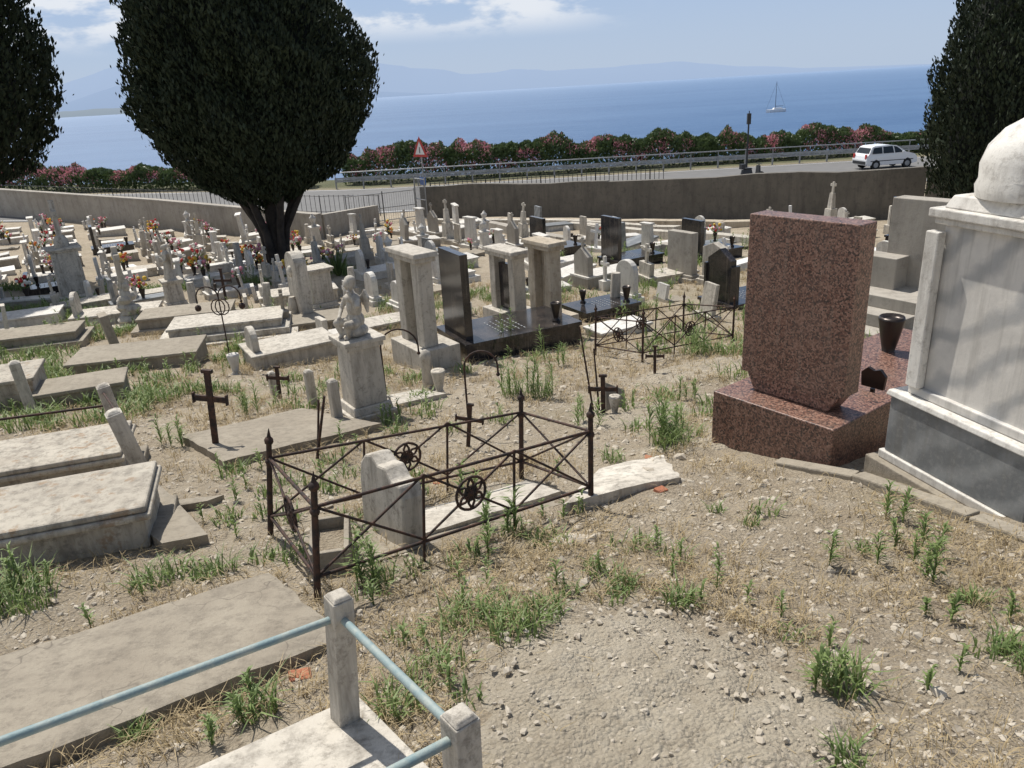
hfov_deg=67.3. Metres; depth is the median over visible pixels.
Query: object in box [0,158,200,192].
oleander hedge
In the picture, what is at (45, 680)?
concrete slab
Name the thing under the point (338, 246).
flower bouquet
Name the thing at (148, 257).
marble cross tomb
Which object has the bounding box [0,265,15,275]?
white cross tomb
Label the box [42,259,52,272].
flower bouquet
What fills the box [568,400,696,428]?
cement patch
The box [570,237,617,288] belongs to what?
marble gabled tomb
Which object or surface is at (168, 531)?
concrete slab
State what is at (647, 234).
marble stele tomb
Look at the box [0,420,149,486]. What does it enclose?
marble ledger tomb
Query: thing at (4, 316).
marble headstone
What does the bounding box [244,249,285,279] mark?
marble headstone tomb
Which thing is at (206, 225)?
flower bouquet
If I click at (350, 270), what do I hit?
broken column monument
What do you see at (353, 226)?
marble stele tomb
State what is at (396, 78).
distant hills
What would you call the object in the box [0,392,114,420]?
iron rail
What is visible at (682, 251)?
marble headstone
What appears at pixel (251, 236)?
marble stele tomb
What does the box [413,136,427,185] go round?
warning sign
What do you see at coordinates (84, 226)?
marble tomb
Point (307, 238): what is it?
broken column monument
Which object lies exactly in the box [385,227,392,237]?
flower bouquet
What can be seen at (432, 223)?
marble gabled tomb
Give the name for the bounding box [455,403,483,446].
iron cross
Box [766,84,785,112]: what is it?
sailing boat
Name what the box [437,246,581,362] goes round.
black granite tomb
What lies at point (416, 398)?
marble slab
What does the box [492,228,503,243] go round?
marble stele tomb
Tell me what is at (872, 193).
concrete retaining wall
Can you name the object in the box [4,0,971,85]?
sky
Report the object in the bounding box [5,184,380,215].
iron railing
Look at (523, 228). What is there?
marble obelisk
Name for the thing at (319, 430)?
iron rod
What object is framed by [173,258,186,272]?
flower bouquet
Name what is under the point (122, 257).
flower bouquet
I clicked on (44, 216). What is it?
flower bouquet
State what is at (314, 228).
marble urn monument
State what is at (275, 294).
marble ledger tomb
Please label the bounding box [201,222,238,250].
marble cross tomb
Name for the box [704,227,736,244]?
grey marble tomb
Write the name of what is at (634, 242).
grey marble tomb
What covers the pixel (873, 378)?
bronze photo holder
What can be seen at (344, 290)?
marble cross
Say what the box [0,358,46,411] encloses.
marble ledger tomb
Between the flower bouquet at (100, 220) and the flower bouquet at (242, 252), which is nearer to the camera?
the flower bouquet at (242, 252)
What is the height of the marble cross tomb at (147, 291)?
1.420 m
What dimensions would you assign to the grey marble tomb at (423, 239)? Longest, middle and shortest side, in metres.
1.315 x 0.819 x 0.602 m
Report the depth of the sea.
835.27 m
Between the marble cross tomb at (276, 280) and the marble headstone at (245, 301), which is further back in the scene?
the marble cross tomb at (276, 280)
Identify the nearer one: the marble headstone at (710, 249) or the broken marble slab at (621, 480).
the broken marble slab at (621, 480)
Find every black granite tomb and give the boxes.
[22,272,58,295]
[88,225,134,254]
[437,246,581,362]
[529,216,585,255]
[562,285,641,321]
[597,215,664,266]
[682,218,743,261]
[697,248,745,310]
[884,197,893,240]
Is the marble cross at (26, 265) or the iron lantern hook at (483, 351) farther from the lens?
the marble cross at (26, 265)
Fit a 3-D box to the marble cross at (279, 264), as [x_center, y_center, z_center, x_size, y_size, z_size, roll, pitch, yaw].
[-5.876,-2.642,19.788,0.259,1.395,0.388,-20,21,-29]
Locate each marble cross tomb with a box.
[5,232,19,237]
[30,245,43,265]
[46,276,110,314]
[96,235,139,262]
[102,248,157,275]
[104,263,163,299]
[138,220,174,236]
[143,217,184,249]
[145,239,154,262]
[183,271,215,276]
[196,219,226,242]
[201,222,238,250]
[261,246,286,282]
[269,258,287,286]
[290,245,321,251]
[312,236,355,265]
[325,225,359,247]
[339,234,373,253]
[638,243,699,284]
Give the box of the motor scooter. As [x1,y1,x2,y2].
[739,163,763,173]
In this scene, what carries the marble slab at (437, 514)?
on the ground at (206, 751)
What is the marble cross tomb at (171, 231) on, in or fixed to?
on the ground at (206, 751)
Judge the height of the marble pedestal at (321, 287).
1.300 m
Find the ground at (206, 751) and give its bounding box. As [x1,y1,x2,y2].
[0,147,1023,767]
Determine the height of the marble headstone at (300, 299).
1.850 m
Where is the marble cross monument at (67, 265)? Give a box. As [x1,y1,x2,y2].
[43,200,95,301]
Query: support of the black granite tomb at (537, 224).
on the ground at (206, 751)
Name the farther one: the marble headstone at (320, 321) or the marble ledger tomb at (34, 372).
the marble headstone at (320, 321)
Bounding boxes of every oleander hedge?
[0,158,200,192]
[341,122,942,184]
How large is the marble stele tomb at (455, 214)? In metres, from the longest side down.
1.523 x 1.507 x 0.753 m
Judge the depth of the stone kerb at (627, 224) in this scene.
34.46 m
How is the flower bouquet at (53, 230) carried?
on the marble headstone tomb
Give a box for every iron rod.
[315,396,325,459]
[579,326,599,410]
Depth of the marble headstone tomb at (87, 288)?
19.67 m
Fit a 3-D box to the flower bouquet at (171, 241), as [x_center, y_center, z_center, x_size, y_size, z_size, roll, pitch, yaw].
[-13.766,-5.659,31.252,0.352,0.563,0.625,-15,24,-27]
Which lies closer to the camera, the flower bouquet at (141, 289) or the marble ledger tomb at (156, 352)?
the marble ledger tomb at (156, 352)
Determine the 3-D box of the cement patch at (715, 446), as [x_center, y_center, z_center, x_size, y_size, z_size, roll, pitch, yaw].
[1.532,0.487,6.361,0.734,0.187,0.987,9,24,30]
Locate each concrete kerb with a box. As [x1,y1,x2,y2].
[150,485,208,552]
[179,495,224,510]
[774,457,1023,542]
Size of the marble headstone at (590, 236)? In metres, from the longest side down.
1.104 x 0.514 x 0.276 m
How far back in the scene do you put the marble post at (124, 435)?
5.99 m
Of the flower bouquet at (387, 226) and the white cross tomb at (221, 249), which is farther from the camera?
the flower bouquet at (387, 226)
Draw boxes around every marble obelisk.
[194,213,205,250]
[358,214,374,259]
[440,199,453,244]
[518,202,529,238]
[824,182,836,216]
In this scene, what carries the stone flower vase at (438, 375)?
on the ground at (206, 751)
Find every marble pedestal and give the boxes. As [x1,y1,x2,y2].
[158,276,188,306]
[307,263,339,310]
[328,327,397,419]
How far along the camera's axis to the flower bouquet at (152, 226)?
36.46 m
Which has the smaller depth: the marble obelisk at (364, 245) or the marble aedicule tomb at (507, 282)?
the marble aedicule tomb at (507, 282)
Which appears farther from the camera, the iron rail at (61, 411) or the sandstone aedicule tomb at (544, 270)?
the sandstone aedicule tomb at (544, 270)
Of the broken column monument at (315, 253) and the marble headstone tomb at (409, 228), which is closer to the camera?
the broken column monument at (315, 253)
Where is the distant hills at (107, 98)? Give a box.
[30,83,450,112]
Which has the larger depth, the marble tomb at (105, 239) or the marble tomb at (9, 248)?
the marble tomb at (105, 239)
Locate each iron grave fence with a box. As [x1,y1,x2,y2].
[264,388,594,600]
[594,292,735,362]
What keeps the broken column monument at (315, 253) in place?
on the ground at (206, 751)
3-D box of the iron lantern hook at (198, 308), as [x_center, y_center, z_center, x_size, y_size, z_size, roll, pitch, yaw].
[-4.231,-0.740,11.361,0.735,1.461,0.095,-3,21,0]
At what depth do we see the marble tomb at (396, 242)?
31.13 m
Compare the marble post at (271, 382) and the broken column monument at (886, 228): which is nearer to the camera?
the marble post at (271, 382)
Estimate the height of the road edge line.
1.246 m
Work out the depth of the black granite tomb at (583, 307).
14.51 m
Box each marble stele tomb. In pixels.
[0,270,8,283]
[20,240,45,264]
[26,216,76,244]
[31,228,81,250]
[92,227,124,244]
[97,250,142,274]
[172,257,225,286]
[207,231,252,260]
[214,241,233,262]
[234,212,261,244]
[346,213,383,237]
[413,207,441,234]
[431,256,480,284]
[450,203,480,228]
[460,216,506,248]
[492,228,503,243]
[532,232,573,267]
[613,216,638,238]
[639,222,667,252]
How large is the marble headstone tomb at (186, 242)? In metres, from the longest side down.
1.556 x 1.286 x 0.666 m
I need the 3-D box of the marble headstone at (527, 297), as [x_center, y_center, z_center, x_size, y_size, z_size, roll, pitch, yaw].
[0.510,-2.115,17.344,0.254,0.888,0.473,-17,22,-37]
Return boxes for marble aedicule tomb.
[385,243,461,369]
[482,243,530,316]
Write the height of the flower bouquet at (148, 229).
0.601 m
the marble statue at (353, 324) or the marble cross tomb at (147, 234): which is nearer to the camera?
the marble statue at (353, 324)
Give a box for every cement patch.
[479,607,867,767]
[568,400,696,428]
[628,354,747,385]
[639,428,728,453]
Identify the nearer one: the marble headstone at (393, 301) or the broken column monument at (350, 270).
the marble headstone at (393, 301)
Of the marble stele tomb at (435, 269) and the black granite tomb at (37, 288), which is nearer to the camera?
the marble stele tomb at (435, 269)
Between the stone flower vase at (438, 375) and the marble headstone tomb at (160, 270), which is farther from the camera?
the marble headstone tomb at (160, 270)
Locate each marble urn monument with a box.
[181,211,193,237]
[307,214,324,245]
[381,237,393,263]
[415,224,428,246]
[477,211,489,235]
[478,220,489,249]
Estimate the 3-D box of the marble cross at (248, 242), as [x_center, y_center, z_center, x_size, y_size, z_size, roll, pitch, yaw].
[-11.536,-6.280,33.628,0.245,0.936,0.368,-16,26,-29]
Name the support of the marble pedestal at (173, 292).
on the ground at (206, 751)
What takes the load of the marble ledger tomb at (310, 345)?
on the ground at (206, 751)
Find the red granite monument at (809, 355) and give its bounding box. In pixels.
[712,210,912,466]
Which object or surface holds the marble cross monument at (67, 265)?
on the ground at (206, 751)
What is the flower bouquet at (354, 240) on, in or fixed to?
on the small marble tomb
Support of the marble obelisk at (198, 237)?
on the ground at (206, 751)
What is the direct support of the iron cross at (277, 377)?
on the ground at (206, 751)
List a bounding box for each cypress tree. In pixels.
[0,0,73,185]
[109,0,383,264]
[915,0,1023,198]
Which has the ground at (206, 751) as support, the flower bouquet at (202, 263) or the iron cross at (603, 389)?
the iron cross at (603, 389)
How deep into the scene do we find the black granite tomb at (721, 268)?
14.54 m
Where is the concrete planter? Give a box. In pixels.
[308,513,352,575]
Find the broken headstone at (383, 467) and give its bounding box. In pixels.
[357,449,422,546]
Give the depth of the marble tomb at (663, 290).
16.08 m
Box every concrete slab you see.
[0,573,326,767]
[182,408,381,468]
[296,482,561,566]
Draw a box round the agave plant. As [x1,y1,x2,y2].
[321,247,347,275]
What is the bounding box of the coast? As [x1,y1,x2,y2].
[55,108,140,117]
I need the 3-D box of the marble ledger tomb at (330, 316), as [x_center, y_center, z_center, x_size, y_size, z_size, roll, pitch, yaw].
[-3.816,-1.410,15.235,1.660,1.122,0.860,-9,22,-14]
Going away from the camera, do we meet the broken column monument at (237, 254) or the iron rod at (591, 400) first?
the iron rod at (591, 400)
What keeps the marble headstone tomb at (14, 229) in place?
on the ground at (206, 751)
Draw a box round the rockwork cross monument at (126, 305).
[110,246,141,327]
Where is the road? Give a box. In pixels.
[0,156,937,221]
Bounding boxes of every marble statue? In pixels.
[157,244,176,279]
[333,275,368,339]
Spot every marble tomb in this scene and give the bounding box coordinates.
[0,246,19,250]
[36,215,64,229]
[81,221,105,229]
[99,237,115,240]
[105,277,164,305]
[150,254,173,264]
[250,283,258,302]
[256,236,261,251]
[334,240,357,249]
[378,231,398,244]
[383,232,398,246]
[421,237,459,250]
[433,284,441,294]
[450,245,484,256]
[534,205,572,231]
[621,222,658,251]
[653,282,690,302]
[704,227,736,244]
[726,238,747,248]
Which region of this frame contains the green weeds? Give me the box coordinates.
[0,229,1023,767]
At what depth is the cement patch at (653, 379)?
9.41 m
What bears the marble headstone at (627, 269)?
on the ground at (206, 751)
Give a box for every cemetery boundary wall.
[0,188,323,239]
[321,205,379,237]
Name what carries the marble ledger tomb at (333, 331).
on the ground at (206, 751)
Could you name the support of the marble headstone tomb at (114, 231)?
on the ground at (206, 751)
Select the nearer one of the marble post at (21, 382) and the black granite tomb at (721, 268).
the marble post at (21, 382)
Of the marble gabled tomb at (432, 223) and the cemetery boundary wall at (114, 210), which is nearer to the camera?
the marble gabled tomb at (432, 223)
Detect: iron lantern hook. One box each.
[195,285,244,371]
[380,328,419,392]
[463,350,499,416]
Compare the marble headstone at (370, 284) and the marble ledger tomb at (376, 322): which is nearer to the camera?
the marble ledger tomb at (376, 322)
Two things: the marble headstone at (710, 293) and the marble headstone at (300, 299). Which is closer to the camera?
the marble headstone at (710, 293)
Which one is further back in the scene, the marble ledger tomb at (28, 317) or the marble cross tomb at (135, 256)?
the marble cross tomb at (135, 256)
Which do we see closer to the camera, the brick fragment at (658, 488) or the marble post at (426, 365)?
the brick fragment at (658, 488)
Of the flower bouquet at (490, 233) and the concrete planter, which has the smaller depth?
the concrete planter
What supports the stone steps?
on the ground at (206, 751)
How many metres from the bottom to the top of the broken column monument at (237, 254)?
1.266 m
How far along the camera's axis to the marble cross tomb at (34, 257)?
28.05 m
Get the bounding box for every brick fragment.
[288,667,311,681]
[653,485,667,492]
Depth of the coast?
7522.79 m
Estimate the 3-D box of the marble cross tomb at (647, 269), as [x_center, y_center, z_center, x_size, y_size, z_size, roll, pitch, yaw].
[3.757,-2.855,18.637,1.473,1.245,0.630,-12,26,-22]
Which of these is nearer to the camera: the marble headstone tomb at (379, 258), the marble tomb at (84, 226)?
the marble headstone tomb at (379, 258)
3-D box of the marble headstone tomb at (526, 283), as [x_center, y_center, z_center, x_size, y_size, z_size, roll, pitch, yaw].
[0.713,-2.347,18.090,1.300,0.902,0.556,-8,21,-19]
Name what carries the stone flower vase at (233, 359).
on the ground at (206, 751)
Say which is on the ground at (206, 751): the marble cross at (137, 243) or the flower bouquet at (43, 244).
the marble cross at (137, 243)
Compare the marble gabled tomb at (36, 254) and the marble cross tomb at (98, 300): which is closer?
the marble cross tomb at (98, 300)
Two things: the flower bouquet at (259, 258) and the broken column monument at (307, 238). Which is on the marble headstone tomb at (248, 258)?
the flower bouquet at (259, 258)
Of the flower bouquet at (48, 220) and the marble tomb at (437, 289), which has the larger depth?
the flower bouquet at (48, 220)
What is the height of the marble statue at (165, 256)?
0.864 m
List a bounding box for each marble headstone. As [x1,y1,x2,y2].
[0,287,5,297]
[0,303,13,329]
[96,311,120,343]
[99,279,104,293]
[242,293,248,308]
[284,250,313,313]
[314,316,330,332]
[362,271,385,306]
[384,262,394,289]
[386,280,398,311]
[452,223,464,246]
[507,213,510,222]
[526,270,529,298]
[577,216,586,236]
[585,225,594,246]
[616,259,644,302]
[667,229,699,283]
[692,281,721,321]
[696,242,728,284]
[714,222,724,232]
[870,251,908,289]
[887,195,950,288]
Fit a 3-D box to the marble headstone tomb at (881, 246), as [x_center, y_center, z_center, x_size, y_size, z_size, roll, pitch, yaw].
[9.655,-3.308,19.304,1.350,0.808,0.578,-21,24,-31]
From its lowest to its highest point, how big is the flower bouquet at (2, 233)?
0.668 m
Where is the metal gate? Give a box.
[344,176,427,221]
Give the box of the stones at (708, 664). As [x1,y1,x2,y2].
[2,354,1023,731]
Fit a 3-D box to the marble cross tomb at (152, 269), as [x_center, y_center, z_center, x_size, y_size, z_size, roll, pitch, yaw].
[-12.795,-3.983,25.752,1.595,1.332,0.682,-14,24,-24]
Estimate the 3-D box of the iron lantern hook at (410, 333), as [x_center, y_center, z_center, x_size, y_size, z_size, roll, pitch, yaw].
[-1.183,-0.097,8.345,0.430,1.059,0.035,-3,21,0]
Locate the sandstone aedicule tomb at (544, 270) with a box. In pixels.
[521,236,578,319]
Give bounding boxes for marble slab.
[389,389,446,408]
[425,481,560,534]
[549,532,589,544]
[564,455,678,514]
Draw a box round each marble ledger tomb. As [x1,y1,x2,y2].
[0,304,65,328]
[0,320,96,354]
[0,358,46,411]
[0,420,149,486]
[0,461,178,570]
[32,367,130,408]
[63,334,208,374]
[67,292,162,326]
[130,299,242,337]
[160,306,298,346]
[238,326,337,370]
[256,264,338,306]
[278,289,362,330]
[328,327,343,333]
[364,312,400,330]
[583,315,652,337]
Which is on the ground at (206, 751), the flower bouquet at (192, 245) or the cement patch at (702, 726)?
the cement patch at (702, 726)
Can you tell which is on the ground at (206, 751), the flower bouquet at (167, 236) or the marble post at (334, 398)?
the marble post at (334, 398)
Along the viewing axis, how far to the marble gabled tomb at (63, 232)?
37.44 m
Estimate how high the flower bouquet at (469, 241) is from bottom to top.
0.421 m
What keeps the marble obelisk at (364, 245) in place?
on the ground at (206, 751)
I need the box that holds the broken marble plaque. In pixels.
[605,382,624,409]
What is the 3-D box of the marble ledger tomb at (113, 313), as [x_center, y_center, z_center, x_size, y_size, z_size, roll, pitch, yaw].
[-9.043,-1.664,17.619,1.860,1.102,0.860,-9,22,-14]
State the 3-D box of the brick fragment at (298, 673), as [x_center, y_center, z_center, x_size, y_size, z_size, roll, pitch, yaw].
[-0.877,1.212,3.184,0.090,0.038,0.060,-3,31,-21]
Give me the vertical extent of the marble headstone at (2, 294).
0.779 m
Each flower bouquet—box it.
[0,225,7,238]
[4,231,11,243]
[11,275,34,295]
[27,241,41,249]
[37,238,47,246]
[39,213,47,224]
[39,231,48,237]
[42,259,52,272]
[45,225,55,235]
[46,218,52,229]
[94,217,106,227]
[117,244,124,252]
[118,253,131,269]
[121,252,132,267]
[126,277,141,290]
[130,276,152,297]
[144,227,154,239]
[147,223,159,233]
[150,218,160,232]
[161,231,171,242]
[168,237,175,249]
[172,248,185,256]
[173,239,181,248]
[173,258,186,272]
[184,256,196,275]
[189,242,197,247]
[190,248,205,265]
[195,259,205,275]
[198,254,212,271]
[199,222,210,235]
[220,239,230,247]
[231,266,243,287]
[240,246,244,260]
[242,244,253,253]
[248,243,266,257]
[254,253,263,268]
[290,230,300,245]
[290,237,297,250]
[293,237,301,250]
[319,246,330,258]
[322,248,334,264]
[334,244,342,251]
[347,234,356,244]
[373,232,381,239]
[380,219,391,234]
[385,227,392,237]
[464,238,475,249]
[489,228,494,242]
[706,223,725,240]
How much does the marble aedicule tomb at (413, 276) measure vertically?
2.120 m
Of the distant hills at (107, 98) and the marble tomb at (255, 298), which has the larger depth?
the distant hills at (107, 98)
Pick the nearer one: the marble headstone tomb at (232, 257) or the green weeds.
the green weeds
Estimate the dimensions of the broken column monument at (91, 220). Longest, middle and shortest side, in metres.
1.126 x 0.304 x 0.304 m
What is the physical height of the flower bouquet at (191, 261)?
0.612 m
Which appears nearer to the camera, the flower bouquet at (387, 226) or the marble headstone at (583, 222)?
the marble headstone at (583, 222)
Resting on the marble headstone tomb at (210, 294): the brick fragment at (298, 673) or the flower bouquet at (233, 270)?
the flower bouquet at (233, 270)
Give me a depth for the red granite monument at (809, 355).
5.60 m
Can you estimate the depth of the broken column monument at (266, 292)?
17.16 m
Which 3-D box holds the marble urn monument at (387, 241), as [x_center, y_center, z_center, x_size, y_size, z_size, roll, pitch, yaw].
[-3.832,-4.029,24.256,0.485,1.241,0.485,-14,26,-17]
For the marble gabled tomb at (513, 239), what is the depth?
26.01 m
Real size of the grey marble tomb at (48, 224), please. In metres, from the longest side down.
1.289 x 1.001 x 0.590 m
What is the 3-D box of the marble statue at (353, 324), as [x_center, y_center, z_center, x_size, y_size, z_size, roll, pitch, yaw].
[-1.635,-0.778,7.795,0.322,0.646,0.334,13,27,37]
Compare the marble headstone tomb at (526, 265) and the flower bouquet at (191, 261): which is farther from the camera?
the flower bouquet at (191, 261)
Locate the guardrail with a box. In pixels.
[334,139,928,188]
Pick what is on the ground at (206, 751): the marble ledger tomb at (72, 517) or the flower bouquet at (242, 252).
the marble ledger tomb at (72, 517)
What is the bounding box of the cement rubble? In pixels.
[483,596,854,767]
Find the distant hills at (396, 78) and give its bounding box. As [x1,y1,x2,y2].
[54,61,937,104]
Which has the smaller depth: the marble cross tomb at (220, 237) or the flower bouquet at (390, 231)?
the flower bouquet at (390, 231)
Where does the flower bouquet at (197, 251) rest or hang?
on the marble headstone tomb at (226, 266)
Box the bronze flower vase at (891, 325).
[878,313,905,352]
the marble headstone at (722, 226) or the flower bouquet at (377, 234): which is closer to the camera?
the marble headstone at (722, 226)
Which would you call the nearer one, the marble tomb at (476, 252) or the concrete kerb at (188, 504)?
the concrete kerb at (188, 504)
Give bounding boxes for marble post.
[8,360,37,410]
[96,382,118,412]
[104,408,146,464]
[267,371,277,395]
[303,369,316,406]
[326,378,342,417]
[419,349,433,387]
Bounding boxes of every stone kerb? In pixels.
[365,227,463,244]
[438,218,681,229]
[480,218,667,252]
[485,217,749,227]
[571,222,748,243]
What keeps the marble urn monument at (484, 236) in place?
on the ground at (206, 751)
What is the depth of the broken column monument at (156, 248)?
26.85 m
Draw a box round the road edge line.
[13,157,918,220]
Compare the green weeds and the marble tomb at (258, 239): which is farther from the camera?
the marble tomb at (258, 239)
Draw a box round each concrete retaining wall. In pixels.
[419,166,927,219]
[925,169,949,197]
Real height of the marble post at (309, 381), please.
0.700 m
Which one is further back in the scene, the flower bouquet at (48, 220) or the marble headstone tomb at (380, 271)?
the flower bouquet at (48, 220)
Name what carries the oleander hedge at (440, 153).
on the ground at (206, 751)
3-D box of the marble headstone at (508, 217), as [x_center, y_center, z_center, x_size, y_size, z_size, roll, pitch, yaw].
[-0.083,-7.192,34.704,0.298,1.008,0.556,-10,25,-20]
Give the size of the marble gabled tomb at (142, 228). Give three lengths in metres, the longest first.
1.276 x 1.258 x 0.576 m
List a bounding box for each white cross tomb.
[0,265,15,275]
[22,234,44,253]
[42,216,73,230]
[220,243,258,265]
[586,223,600,251]
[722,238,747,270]
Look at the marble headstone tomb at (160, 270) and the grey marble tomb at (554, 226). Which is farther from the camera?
the grey marble tomb at (554, 226)
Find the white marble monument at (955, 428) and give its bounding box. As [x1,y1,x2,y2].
[864,118,1023,522]
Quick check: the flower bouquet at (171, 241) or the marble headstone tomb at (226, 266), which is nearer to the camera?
the marble headstone tomb at (226, 266)
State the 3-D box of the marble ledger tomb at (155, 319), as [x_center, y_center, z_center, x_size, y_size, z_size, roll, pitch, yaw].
[-6.804,-1.249,16.279,2.080,0.692,1.180,-8,21,-11]
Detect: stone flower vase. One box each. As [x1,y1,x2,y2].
[226,352,240,374]
[431,368,445,392]
[609,394,620,412]
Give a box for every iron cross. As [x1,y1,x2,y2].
[191,369,228,443]
[213,268,231,299]
[266,366,289,398]
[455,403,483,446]
[588,374,617,413]
[645,345,664,373]
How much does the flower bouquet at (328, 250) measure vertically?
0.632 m
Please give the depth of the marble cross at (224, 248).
26.09 m
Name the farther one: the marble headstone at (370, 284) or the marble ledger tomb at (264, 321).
the marble headstone at (370, 284)
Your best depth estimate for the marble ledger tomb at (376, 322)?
14.77 m
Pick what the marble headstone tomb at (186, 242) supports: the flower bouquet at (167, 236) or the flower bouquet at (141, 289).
the flower bouquet at (167, 236)
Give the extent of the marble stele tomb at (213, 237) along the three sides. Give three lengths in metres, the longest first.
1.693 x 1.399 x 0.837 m
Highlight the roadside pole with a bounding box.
[745,111,750,167]
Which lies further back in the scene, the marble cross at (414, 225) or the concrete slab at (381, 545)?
the marble cross at (414, 225)
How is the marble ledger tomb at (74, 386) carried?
on the ground at (206, 751)
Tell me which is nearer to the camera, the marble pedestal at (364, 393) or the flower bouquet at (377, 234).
the marble pedestal at (364, 393)
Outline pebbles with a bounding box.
[0,342,1023,767]
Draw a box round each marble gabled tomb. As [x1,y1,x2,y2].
[0,251,9,257]
[0,255,20,268]
[0,295,51,308]
[25,244,53,272]
[31,240,83,265]
[40,215,75,238]
[141,221,169,239]
[156,229,205,261]
[186,220,219,238]
[398,209,441,245]
[426,203,464,238]
[504,212,549,248]
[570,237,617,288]
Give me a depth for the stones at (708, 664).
3.93 m
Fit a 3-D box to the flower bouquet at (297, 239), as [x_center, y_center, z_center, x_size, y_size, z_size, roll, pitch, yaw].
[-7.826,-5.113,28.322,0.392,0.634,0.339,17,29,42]
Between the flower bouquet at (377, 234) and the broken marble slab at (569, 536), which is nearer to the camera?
the broken marble slab at (569, 536)
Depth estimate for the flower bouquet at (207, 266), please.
24.84 m
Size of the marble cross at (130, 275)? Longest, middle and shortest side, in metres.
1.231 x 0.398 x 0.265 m
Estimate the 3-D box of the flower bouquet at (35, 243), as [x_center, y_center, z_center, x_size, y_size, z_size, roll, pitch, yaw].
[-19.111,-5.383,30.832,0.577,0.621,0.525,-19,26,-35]
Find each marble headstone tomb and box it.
[0,233,28,244]
[1,227,21,232]
[27,254,55,283]
[83,280,138,297]
[86,216,126,236]
[93,257,148,285]
[150,229,191,250]
[155,253,195,274]
[177,251,233,274]
[202,276,255,300]
[222,245,261,261]
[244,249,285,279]
[301,249,311,256]
[354,249,394,280]
[374,236,384,264]
[397,218,427,230]
[424,240,478,267]
[524,247,528,270]
[525,277,571,292]
[561,263,596,282]
[563,226,600,240]
[695,215,731,232]
[837,207,875,220]
[876,240,887,251]
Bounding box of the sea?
[8,63,947,184]
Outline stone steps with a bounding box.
[864,286,917,338]
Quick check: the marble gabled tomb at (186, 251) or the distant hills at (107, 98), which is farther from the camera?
the distant hills at (107, 98)
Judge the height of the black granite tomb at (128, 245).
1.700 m
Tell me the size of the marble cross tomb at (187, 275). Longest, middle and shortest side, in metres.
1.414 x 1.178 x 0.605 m
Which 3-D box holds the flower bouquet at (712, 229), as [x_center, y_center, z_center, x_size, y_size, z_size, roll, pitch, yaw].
[6.485,-4.841,24.580,0.533,0.580,0.556,12,26,35]
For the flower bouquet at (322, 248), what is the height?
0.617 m
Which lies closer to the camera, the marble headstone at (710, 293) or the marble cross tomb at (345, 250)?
the marble headstone at (710, 293)
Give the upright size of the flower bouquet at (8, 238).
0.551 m
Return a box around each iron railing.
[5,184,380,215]
[429,168,663,185]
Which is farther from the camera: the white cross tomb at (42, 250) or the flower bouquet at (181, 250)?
the white cross tomb at (42, 250)
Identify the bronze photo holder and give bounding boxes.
[861,366,887,392]
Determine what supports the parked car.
on the road
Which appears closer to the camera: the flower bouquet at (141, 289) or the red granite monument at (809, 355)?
the red granite monument at (809, 355)
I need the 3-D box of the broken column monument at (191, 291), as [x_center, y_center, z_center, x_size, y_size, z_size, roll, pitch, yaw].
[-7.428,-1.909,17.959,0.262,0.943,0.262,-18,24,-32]
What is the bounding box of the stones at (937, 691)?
[556,453,947,701]
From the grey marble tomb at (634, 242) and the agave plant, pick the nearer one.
the agave plant
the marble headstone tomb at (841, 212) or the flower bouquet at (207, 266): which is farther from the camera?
the marble headstone tomb at (841, 212)
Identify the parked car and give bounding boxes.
[852,144,916,168]
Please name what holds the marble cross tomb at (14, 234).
on the ground at (206, 751)
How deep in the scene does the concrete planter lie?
4.37 m
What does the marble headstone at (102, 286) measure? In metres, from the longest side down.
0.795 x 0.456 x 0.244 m
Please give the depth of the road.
52.65 m
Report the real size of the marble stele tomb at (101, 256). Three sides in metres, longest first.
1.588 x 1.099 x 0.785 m
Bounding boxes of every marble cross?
[24,260,30,279]
[85,220,90,239]
[127,269,140,295]
[132,228,140,246]
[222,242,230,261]
[235,267,249,296]
[245,229,251,244]
[275,254,287,287]
[342,280,346,306]
[372,219,376,241]
[412,220,416,232]
[599,256,610,290]
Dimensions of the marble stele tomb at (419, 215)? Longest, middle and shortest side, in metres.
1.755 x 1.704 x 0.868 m
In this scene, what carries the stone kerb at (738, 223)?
on the ground at (206, 751)
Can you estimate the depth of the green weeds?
4.22 m
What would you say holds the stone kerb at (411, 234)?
on the ground at (206, 751)
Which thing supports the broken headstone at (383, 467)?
on the ground at (206, 751)
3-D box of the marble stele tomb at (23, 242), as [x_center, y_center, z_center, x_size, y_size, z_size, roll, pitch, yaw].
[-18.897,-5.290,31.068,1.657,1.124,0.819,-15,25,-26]
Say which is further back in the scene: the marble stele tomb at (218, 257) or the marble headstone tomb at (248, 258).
the marble stele tomb at (218, 257)
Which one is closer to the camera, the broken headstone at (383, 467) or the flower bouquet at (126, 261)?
the broken headstone at (383, 467)
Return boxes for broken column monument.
[89,215,94,226]
[139,231,147,256]
[152,241,162,271]
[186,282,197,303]
[233,242,245,275]
[261,282,273,306]
[304,224,310,243]
[310,241,321,264]
[347,266,358,293]
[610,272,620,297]
[883,205,891,233]
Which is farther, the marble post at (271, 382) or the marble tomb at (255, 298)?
the marble tomb at (255, 298)

